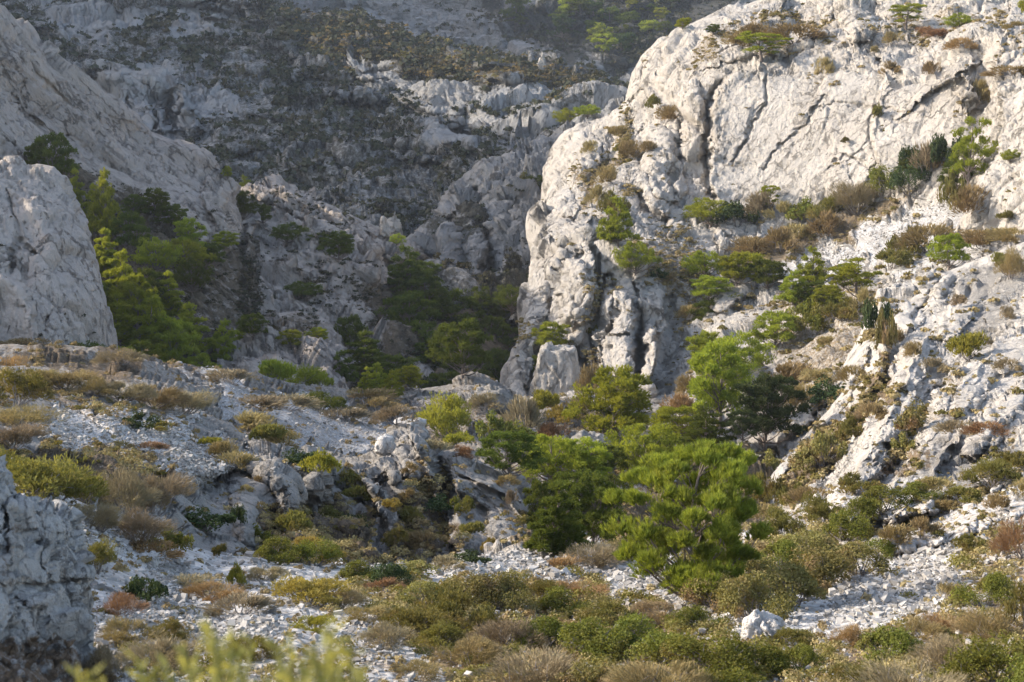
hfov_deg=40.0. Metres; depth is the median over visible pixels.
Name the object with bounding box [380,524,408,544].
shrub
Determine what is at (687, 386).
pine tree
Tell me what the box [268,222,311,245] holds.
pine tree
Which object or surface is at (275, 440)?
shrub
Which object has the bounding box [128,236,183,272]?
pine tree
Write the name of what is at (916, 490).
shrub
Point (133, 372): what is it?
knoll
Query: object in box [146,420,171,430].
shrub
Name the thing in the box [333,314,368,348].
pine tree
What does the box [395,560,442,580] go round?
shrub
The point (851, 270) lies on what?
pine tree
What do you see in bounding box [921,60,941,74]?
shrub
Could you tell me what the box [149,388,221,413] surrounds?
shrub
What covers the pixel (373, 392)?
shrub
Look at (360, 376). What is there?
pine tree
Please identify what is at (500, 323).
pine tree
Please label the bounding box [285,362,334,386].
shrub
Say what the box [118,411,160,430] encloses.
shrub
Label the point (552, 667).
shrub
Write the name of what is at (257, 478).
shrub
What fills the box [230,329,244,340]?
pine tree
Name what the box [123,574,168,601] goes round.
shrub
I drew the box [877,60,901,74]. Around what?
shrub
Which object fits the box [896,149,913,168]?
shrub
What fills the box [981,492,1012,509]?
shrub
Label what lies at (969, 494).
shrub
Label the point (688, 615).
shrub
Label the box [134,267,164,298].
pine tree
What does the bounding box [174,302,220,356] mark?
pine tree
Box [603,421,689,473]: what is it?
pine tree
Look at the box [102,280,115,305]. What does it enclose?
pine tree
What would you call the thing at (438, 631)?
shrub
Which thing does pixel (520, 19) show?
pine tree
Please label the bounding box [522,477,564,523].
pine tree
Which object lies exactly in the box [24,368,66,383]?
shrub
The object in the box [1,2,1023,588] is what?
ledge greenery
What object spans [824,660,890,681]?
shrub
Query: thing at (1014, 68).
shrub
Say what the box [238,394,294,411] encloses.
shrub
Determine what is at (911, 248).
shrub
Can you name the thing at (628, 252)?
pine tree
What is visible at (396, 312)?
pine tree
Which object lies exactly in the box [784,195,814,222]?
shrub
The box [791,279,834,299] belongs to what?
pine tree
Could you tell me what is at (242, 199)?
pine tree
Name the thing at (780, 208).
shrub
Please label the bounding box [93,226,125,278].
pine tree
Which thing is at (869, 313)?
shrub
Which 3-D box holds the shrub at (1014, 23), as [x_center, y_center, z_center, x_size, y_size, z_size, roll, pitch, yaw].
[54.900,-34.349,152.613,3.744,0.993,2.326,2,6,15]
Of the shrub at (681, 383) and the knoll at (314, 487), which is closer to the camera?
the knoll at (314, 487)
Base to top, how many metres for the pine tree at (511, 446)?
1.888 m
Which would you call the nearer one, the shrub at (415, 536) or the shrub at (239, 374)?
the shrub at (415, 536)
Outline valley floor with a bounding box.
[417,269,514,388]
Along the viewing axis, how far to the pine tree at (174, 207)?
131.06 m
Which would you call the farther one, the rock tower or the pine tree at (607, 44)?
the pine tree at (607, 44)
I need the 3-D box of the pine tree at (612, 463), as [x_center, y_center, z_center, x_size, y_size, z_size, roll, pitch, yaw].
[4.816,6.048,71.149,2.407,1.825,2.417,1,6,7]
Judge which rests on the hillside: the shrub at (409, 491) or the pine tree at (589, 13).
the pine tree at (589, 13)
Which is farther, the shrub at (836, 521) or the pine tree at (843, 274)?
the pine tree at (843, 274)
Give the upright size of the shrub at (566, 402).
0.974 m
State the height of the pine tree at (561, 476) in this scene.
2.045 m
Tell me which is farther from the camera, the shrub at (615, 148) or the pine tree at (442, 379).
the shrub at (615, 148)
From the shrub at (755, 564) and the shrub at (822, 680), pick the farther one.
the shrub at (755, 564)
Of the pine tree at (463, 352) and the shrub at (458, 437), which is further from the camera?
the pine tree at (463, 352)
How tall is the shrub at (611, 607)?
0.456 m
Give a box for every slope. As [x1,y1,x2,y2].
[0,4,264,365]
[241,173,434,378]
[765,242,1023,556]
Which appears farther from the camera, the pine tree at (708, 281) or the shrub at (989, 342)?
the pine tree at (708, 281)
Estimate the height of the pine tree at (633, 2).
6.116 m
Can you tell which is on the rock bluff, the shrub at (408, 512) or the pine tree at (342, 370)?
the pine tree at (342, 370)
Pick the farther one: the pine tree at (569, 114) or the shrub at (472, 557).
the pine tree at (569, 114)
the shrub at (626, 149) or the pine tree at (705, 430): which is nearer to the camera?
the pine tree at (705, 430)
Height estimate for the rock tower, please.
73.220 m
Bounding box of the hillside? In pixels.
[281,0,755,83]
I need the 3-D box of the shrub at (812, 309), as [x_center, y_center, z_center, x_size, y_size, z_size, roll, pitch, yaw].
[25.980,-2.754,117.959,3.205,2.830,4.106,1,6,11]
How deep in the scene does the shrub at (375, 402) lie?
86.42 m
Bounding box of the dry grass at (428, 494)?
[0,338,1023,681]
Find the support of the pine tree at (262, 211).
on the slope at (276, 275)
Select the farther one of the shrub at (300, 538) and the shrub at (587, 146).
the shrub at (587, 146)
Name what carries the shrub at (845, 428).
on the slope at (979, 392)
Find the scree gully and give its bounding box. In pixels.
[484,194,1023,554]
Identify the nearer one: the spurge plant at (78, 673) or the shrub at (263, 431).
the spurge plant at (78, 673)
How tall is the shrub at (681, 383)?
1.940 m
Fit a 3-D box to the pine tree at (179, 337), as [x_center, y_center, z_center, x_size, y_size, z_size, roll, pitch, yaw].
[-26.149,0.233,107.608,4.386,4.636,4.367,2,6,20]
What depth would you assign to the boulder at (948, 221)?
132.56 m
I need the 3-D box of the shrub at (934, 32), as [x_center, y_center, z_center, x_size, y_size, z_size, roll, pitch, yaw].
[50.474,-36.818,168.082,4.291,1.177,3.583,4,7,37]
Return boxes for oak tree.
[724,408,762,442]
[733,370,811,450]
[765,376,799,406]
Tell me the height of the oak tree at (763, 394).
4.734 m
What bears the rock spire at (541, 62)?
on the rock spur
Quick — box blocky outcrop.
[0,454,114,681]
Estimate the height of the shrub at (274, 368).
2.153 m
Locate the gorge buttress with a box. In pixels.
[408,93,626,326]
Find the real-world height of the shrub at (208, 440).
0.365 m
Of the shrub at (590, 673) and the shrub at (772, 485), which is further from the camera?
the shrub at (772, 485)
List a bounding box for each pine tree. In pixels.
[23,142,56,164]
[27,132,80,176]
[70,167,87,212]
[82,182,102,232]
[87,167,122,237]
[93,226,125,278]
[102,248,137,302]
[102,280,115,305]
[106,211,152,258]
[108,292,136,342]
[115,272,164,330]
[119,194,148,214]
[121,293,173,350]
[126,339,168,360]
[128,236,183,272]
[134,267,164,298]
[136,187,170,218]
[142,315,201,361]
[150,203,188,228]
[153,270,188,318]
[156,238,217,267]
[168,257,215,294]
[172,217,208,248]
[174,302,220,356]
[177,352,222,368]
[199,242,225,269]
[209,318,240,360]
[211,230,239,250]
[220,166,232,179]
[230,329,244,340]
[235,312,269,339]
[236,189,256,219]
[239,175,250,186]
[252,203,271,223]
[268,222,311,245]
[275,329,302,349]
[283,281,324,301]
[303,327,328,339]
[305,232,330,250]
[316,230,354,261]
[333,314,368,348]
[333,350,359,381]
[344,329,385,375]
[354,371,390,387]
[357,365,373,397]
[365,353,419,383]
[369,361,391,392]
[374,290,441,334]
[381,369,404,398]
[387,244,429,290]
[388,233,406,244]
[389,277,408,305]
[393,364,428,390]
[403,269,452,312]
[408,320,459,372]
[419,261,442,283]
[420,370,459,387]
[425,317,493,378]
[426,288,486,322]
[426,332,471,369]
[454,286,493,310]
[466,367,492,377]
[474,429,546,477]
[477,300,510,323]
[478,315,517,346]
[480,347,509,381]
[492,284,518,314]
[499,0,531,17]
[500,11,528,28]
[509,434,554,460]
[516,433,597,482]
[521,479,594,556]
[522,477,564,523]
[526,175,542,187]
[531,320,570,345]
[531,355,537,373]
[540,435,613,480]
[547,468,606,513]
[548,7,574,19]
[550,107,579,122]
[558,0,577,12]
[559,470,626,549]
[561,363,652,440]
[569,0,591,14]
[573,104,601,117]
[583,20,603,29]
[585,0,603,15]
[586,22,615,39]
[587,11,600,21]
[591,32,618,52]
[591,443,629,476]
[592,5,624,26]
[595,195,640,246]
[599,437,773,604]
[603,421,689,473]
[604,473,632,506]
[608,31,637,53]
[610,240,662,275]
[612,24,634,37]
[615,10,640,24]
[625,0,644,11]
[628,10,641,22]
[632,431,685,462]
[638,19,660,33]
[643,3,659,14]
[647,404,719,445]
[653,6,670,20]
[656,20,672,31]
[674,17,691,29]
[679,250,726,275]
[682,197,737,227]
[682,404,737,445]
[684,329,720,364]
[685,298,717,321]
[686,367,744,409]
[688,336,759,428]
[689,274,734,301]
[702,287,748,298]
[704,23,720,34]
[708,330,776,370]
[715,251,783,282]
[717,251,762,285]
[735,31,793,62]
[748,310,799,349]
[749,258,792,289]
[760,185,781,210]
[772,269,812,304]
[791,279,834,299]
[794,245,827,282]
[811,284,845,305]
[822,257,884,298]
[832,262,851,290]
[886,3,927,29]
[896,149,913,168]
[925,232,970,270]
[936,159,973,188]
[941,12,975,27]
[949,116,998,187]
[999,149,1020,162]
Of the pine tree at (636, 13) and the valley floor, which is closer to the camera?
the valley floor
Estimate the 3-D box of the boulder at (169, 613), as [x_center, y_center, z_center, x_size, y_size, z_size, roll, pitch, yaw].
[-4.304,3.432,17.579,0.241,0.122,0.200,0,6,0]
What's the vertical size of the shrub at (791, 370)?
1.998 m
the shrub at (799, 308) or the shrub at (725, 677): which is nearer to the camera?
the shrub at (725, 677)
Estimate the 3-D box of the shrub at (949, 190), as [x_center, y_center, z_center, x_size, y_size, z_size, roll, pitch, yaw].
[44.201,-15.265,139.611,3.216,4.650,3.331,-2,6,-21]
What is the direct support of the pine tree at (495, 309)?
on the gorge buttress
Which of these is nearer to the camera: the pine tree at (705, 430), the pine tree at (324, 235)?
the pine tree at (705, 430)
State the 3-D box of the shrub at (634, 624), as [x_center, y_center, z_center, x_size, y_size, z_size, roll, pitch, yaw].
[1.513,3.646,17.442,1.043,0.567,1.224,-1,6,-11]
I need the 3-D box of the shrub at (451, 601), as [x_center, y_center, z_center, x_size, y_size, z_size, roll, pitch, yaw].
[-0.822,3.805,19.782,1.477,0.741,1.062,2,6,21]
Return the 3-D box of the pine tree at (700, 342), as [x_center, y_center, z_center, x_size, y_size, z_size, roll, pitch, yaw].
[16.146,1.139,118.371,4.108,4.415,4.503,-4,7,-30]
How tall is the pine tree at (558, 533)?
2.314 m
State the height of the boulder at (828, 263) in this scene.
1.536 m
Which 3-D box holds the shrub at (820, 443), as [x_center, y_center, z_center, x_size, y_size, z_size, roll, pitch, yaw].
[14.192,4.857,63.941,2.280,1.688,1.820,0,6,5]
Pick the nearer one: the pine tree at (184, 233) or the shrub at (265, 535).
the shrub at (265, 535)
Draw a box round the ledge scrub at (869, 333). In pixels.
[483,1,1023,544]
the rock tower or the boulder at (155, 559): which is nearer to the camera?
the boulder at (155, 559)
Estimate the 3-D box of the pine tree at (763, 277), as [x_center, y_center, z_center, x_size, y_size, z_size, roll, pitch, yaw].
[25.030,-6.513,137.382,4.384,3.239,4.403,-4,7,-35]
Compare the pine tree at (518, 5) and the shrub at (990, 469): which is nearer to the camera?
the shrub at (990, 469)
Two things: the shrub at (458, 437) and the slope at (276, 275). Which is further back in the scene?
the slope at (276, 275)
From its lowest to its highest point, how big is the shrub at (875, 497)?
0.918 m
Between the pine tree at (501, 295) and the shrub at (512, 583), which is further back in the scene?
the pine tree at (501, 295)
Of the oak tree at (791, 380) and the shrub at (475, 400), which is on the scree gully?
the oak tree at (791, 380)
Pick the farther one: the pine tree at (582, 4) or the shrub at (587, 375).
the pine tree at (582, 4)
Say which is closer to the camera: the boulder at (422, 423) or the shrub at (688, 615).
the shrub at (688, 615)
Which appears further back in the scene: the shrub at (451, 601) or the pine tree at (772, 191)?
the pine tree at (772, 191)
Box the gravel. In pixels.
[0,196,1023,681]
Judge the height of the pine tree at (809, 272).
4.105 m
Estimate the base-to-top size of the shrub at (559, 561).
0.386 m
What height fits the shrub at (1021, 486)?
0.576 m
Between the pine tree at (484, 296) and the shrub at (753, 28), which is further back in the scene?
the shrub at (753, 28)
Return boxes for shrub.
[0,337,50,344]
[0,352,30,365]
[0,366,55,406]
[0,402,72,428]
[0,421,51,449]
[0,445,57,489]
[6,451,109,500]
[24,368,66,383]
[40,368,103,389]
[64,375,120,396]
[68,339,108,347]
[73,474,105,503]
[77,501,129,532]
[81,640,130,681]
[86,538,118,574]
[89,347,150,364]
[93,591,151,617]
[94,465,163,512]
[95,615,167,648]
[97,380,158,400]
[110,471,199,515]
[111,505,179,548]
[112,632,207,672]
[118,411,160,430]
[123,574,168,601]
[126,383,190,407]
[130,539,185,560]
[137,441,170,450]
[142,618,194,641]
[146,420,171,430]
[147,527,194,553]
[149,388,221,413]
[171,573,230,596]
[178,579,248,605]
[183,505,237,531]
[197,436,223,446]
[200,368,258,384]
[201,590,282,616]
[207,437,241,457]
[211,542,227,556]
[214,449,264,470]
[225,562,246,584]
[227,635,284,662]
[230,503,247,523]
[233,409,276,434]
[237,484,253,492]
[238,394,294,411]
[245,565,291,580]
[248,423,289,439]
[248,476,262,481]
[252,523,273,544]
[253,535,300,564]
[258,358,297,380]
[260,430,302,448]
[269,574,352,606]
[270,392,325,410]
[273,509,313,532]
[282,447,319,466]
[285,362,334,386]
[286,536,344,566]
[289,613,340,633]
[292,535,325,550]
[297,390,351,410]
[297,447,342,472]
[312,503,341,517]
[313,587,370,610]
[316,550,346,563]
[318,405,375,422]
[334,511,370,526]
[334,557,380,580]
[335,466,363,485]
[340,603,392,625]
[341,484,372,500]
[345,386,403,407]
[351,395,403,414]
[357,561,416,585]
[357,620,418,651]
[359,576,406,591]
[369,404,418,424]
[373,434,446,445]
[378,602,463,636]
[380,497,402,507]
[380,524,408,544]
[392,578,451,604]
[392,658,451,681]
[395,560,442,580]
[397,486,423,500]
[397,504,424,523]
[400,460,421,474]
[402,529,437,551]
[408,580,508,634]
[414,390,473,438]
[417,619,469,650]
[423,492,452,512]
[425,437,455,455]
[428,554,461,569]
[429,567,511,608]
[429,633,510,666]
[442,431,475,445]
[449,495,474,513]
[452,548,491,564]
[454,444,475,459]
[458,520,484,534]
[462,391,504,411]
[464,615,550,647]
[465,643,583,681]
[474,409,512,442]
[479,568,538,611]
[480,537,495,550]
[492,474,521,486]
[497,392,548,430]
[500,419,537,442]
[505,488,518,504]
[509,614,569,647]
[515,578,571,602]
[519,170,529,178]
[532,389,560,408]
[533,397,546,412]
[536,583,591,617]
[537,421,572,438]
[544,403,581,423]
[546,552,585,569]
[548,658,633,681]
[552,541,623,567]
[557,577,612,595]
[557,617,631,662]
[562,396,592,406]
[565,402,595,415]
[574,360,603,396]
[575,594,651,626]
[580,139,597,152]
[583,183,606,204]
[586,325,597,333]
[591,163,617,183]
[596,187,631,214]
[598,539,648,561]
[599,656,719,681]
[601,610,676,656]
[607,125,629,135]
[612,143,633,151]
[617,138,643,157]
[623,628,711,669]
[627,598,680,628]
[634,139,657,151]
[644,93,660,108]
[650,267,669,278]
[654,104,678,120]
[657,627,773,681]
[658,391,694,407]
[659,602,733,629]
[662,271,679,284]
[672,303,704,319]
[672,372,693,394]
[677,566,761,613]
[693,663,766,681]
[709,200,760,226]
[709,566,799,620]
[719,30,752,46]
[719,639,793,680]
[722,556,778,573]
[727,235,766,253]
[738,21,770,33]
[741,471,766,490]
[742,190,773,216]
[748,559,828,609]
[751,474,789,502]
[752,502,790,518]
[757,21,828,43]
[758,226,800,253]
[758,537,806,567]
[760,503,807,535]
[761,449,782,470]
[762,200,803,219]
[769,359,819,384]
[771,223,819,240]
[772,525,841,553]
[773,625,816,647]
[775,480,811,506]
[777,641,827,676]
[779,543,862,592]
[782,485,827,503]
[783,381,826,408]
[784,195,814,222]
[784,301,808,316]
[787,447,815,471]
[792,312,833,331]
[793,490,844,522]
[798,368,837,383]
[799,428,847,465]
[802,293,839,318]
[804,191,850,219]
[805,209,845,237]
[806,374,845,403]
[809,676,848,681]
[813,56,835,75]
[816,335,834,343]
[819,293,862,321]
[819,509,874,543]
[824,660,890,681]
[826,622,867,647]
[828,178,883,214]
[833,364,865,382]
[834,412,864,441]
[835,540,902,578]
[836,469,886,495]
[839,655,970,681]
[840,136,849,142]
[843,495,877,523]
[847,286,874,311]
[851,484,919,514]
[853,401,888,420]
[854,623,926,664]
[856,536,902,559]
[860,297,892,329]
[864,163,907,200]
[870,46,878,51]
[872,102,884,117]
[873,247,913,269]
[873,306,897,349]
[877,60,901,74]
[877,522,918,545]
[881,30,904,43]
[884,226,929,256]
[888,151,932,195]
[890,431,915,451]
[891,221,963,251]
[891,616,948,642]
[893,328,906,341]
[893,397,925,431]
[897,143,919,164]
[900,480,942,502]
[902,339,922,358]
[902,633,972,673]
[906,139,943,182]
[906,516,947,538]
[914,26,932,32]
[917,355,950,372]
[917,475,954,492]
[918,610,963,634]
[919,28,948,36]
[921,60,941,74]
[928,133,964,166]
[928,496,960,512]
[930,419,979,436]
[934,629,1023,681]
[936,164,967,209]
[936,580,965,600]
[941,36,978,50]
[944,330,989,361]
[944,484,983,505]
[946,228,993,247]
[948,183,989,216]
[948,293,967,305]
[949,570,1018,607]
[950,532,989,552]
[950,607,1023,641]
[958,456,1023,488]
[960,420,1011,436]
[972,79,989,103]
[980,64,1023,76]
[980,334,992,344]
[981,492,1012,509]
[982,227,1023,241]
[986,514,1023,558]
[990,251,1017,265]
[990,358,1022,370]
[992,244,1023,279]
[994,578,1023,629]
[995,209,1019,219]
[995,450,1023,468]
[996,651,1023,681]
[999,305,1015,319]
[1000,21,1023,28]
[1011,477,1023,497]
[1017,0,1023,12]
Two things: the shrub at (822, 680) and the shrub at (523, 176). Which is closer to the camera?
the shrub at (822, 680)
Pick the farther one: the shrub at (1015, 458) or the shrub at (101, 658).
the shrub at (1015, 458)
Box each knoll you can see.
[0,343,646,534]
[0,365,532,599]
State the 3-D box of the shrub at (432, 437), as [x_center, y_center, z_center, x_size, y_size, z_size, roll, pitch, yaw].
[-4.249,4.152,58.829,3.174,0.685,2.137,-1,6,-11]
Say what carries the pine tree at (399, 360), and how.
on the valley floor
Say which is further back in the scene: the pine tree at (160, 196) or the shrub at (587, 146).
the shrub at (587, 146)
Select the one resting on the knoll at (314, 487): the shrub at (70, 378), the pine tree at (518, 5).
the shrub at (70, 378)
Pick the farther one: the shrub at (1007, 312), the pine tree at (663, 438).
the shrub at (1007, 312)
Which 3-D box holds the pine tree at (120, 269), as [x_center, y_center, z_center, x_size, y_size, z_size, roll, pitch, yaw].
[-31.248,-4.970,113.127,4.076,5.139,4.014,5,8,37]
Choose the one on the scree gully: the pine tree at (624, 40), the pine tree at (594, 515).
the pine tree at (594, 515)
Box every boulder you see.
[139,551,158,567]
[159,610,177,618]
[374,433,395,454]
[393,416,428,433]
[467,383,514,414]
[529,341,580,396]
[571,430,611,449]
[718,237,730,249]
[731,627,740,637]
[740,609,788,644]
[816,258,831,269]
[941,218,952,233]
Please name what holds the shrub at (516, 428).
on the knoll at (133, 372)
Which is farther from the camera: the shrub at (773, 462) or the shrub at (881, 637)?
the shrub at (773, 462)
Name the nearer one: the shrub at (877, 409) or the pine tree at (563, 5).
the shrub at (877, 409)
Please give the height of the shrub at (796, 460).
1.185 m
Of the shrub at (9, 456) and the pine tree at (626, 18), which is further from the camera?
the pine tree at (626, 18)
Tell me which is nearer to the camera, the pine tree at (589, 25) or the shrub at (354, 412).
the shrub at (354, 412)
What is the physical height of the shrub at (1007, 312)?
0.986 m
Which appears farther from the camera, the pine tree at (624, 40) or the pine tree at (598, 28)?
the pine tree at (598, 28)
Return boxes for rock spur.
[0,0,627,351]
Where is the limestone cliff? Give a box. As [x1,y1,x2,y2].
[500,0,1023,397]
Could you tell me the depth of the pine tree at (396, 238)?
187.03 m
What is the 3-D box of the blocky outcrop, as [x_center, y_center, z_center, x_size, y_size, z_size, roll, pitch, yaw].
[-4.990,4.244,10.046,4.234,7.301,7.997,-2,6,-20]
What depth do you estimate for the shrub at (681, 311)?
136.96 m
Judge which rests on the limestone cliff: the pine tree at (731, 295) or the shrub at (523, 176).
the pine tree at (731, 295)
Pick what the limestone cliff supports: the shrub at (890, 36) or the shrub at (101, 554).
the shrub at (890, 36)
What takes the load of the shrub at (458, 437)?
on the knoll at (133, 372)
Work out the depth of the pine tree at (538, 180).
222.24 m
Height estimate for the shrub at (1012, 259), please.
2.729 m
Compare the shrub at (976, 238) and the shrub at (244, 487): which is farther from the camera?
the shrub at (976, 238)
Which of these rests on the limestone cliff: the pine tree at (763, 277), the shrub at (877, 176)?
the shrub at (877, 176)
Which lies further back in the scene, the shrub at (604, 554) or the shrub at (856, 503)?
the shrub at (856, 503)
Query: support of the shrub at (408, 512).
on the knoll at (314, 487)
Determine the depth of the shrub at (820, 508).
42.21 m
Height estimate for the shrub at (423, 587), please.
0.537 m
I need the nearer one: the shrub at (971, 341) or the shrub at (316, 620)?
the shrub at (316, 620)
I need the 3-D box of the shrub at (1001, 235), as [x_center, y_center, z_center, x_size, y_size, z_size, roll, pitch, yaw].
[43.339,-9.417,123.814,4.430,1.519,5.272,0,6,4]
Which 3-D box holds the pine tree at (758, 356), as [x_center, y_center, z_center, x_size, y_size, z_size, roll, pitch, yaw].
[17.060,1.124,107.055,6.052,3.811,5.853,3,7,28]
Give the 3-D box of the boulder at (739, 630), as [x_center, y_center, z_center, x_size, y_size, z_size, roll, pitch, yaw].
[3.287,4.185,20.086,0.393,0.208,0.342,0,6,0]
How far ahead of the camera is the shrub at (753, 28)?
187.40 m
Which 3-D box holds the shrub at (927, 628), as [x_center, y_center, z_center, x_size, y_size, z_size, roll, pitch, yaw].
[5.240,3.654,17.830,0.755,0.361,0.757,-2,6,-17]
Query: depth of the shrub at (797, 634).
18.90 m
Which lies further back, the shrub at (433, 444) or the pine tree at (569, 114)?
the pine tree at (569, 114)
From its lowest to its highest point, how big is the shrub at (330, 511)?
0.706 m
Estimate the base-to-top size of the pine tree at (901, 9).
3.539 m
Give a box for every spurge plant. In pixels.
[62,661,105,681]
[122,613,257,681]
[259,608,374,681]
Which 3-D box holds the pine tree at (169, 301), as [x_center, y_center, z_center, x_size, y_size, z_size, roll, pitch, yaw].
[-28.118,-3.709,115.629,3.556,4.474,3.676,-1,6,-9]
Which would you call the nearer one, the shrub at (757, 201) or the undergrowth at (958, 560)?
the undergrowth at (958, 560)
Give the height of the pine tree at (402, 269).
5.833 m
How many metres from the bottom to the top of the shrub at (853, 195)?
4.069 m
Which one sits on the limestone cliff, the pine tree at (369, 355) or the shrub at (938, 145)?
the shrub at (938, 145)
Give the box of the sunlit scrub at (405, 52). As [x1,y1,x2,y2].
[279,3,605,100]
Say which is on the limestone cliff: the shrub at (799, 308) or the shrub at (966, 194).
the shrub at (966, 194)
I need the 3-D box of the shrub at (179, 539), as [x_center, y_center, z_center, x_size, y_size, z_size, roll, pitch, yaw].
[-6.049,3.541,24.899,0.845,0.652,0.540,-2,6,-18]
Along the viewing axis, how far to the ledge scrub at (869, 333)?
129.88 m
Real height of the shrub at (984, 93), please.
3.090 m
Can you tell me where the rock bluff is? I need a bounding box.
[216,310,358,390]
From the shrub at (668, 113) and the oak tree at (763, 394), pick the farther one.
the shrub at (668, 113)
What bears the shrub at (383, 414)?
on the knoll at (314, 487)
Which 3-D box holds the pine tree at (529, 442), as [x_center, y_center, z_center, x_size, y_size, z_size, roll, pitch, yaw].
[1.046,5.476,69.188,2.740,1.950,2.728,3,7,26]
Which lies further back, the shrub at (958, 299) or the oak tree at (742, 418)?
the shrub at (958, 299)
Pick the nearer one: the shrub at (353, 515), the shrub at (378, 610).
the shrub at (378, 610)
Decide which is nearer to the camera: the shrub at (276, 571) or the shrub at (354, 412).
the shrub at (276, 571)
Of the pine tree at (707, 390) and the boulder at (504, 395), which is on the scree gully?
the pine tree at (707, 390)
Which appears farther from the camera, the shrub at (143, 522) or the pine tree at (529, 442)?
the pine tree at (529, 442)
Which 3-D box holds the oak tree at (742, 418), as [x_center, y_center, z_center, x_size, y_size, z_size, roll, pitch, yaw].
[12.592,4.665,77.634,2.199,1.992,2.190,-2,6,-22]
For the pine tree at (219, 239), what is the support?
on the rock slope at (46, 88)
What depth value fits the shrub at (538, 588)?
26.06 m
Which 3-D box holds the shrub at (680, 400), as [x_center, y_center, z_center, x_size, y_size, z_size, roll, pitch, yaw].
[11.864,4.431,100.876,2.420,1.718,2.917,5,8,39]
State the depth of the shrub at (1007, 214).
125.85 m
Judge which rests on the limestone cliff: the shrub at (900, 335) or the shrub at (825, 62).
the shrub at (825, 62)
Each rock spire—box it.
[380,216,393,237]
[387,212,402,237]
[537,52,546,69]
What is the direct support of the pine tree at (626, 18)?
on the hillside
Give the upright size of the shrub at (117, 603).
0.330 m
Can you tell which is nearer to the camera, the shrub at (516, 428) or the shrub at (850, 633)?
the shrub at (850, 633)
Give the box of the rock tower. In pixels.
[0,155,117,347]
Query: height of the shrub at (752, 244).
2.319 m
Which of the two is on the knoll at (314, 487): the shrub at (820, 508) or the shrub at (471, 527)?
the shrub at (471, 527)
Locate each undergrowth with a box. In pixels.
[3,365,1023,681]
[25,492,1023,681]
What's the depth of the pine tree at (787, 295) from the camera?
127.47 m
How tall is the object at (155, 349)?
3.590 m
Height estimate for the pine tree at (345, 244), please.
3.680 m
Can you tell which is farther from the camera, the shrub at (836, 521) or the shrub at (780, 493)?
the shrub at (780, 493)
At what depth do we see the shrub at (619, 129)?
193.46 m
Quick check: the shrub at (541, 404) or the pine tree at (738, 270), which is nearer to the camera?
the shrub at (541, 404)
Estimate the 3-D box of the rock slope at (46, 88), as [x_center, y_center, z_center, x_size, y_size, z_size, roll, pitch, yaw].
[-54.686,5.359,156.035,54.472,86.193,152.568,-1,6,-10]
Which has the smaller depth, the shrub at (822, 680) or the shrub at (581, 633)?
the shrub at (822, 680)
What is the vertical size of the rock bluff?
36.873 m
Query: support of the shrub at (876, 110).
on the limestone cliff
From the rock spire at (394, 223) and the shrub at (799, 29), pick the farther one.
the rock spire at (394, 223)
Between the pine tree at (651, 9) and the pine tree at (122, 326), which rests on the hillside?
the pine tree at (651, 9)
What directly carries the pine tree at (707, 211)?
on the limestone cliff
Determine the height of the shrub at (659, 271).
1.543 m
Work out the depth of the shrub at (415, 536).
41.82 m
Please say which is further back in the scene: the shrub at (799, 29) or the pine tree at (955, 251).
the shrub at (799, 29)
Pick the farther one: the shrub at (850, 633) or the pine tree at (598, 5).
the pine tree at (598, 5)
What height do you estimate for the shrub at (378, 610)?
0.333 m
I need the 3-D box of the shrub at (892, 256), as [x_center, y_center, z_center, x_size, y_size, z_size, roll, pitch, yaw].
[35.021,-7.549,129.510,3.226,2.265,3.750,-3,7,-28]
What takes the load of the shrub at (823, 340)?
on the scree gully
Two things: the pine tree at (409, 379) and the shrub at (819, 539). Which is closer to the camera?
the shrub at (819, 539)
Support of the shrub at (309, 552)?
on the knoll at (314, 487)
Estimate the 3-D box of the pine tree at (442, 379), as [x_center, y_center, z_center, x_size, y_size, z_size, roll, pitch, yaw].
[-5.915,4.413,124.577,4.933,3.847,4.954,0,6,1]
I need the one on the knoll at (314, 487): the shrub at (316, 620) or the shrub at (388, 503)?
the shrub at (388, 503)
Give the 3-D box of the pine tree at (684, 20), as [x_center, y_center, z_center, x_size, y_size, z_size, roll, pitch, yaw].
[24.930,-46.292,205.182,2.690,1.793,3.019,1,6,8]
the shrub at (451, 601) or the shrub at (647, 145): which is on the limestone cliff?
the shrub at (647, 145)
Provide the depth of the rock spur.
368.23 m
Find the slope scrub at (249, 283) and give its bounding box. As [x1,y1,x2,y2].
[0,129,447,391]
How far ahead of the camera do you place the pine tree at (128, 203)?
129.58 m
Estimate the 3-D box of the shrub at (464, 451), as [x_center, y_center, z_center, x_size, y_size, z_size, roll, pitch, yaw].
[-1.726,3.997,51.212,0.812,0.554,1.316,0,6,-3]
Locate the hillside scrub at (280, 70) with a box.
[0,0,749,380]
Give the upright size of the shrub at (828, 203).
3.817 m
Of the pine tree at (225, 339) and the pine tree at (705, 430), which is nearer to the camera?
the pine tree at (705, 430)
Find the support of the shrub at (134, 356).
on the knoll at (133, 372)

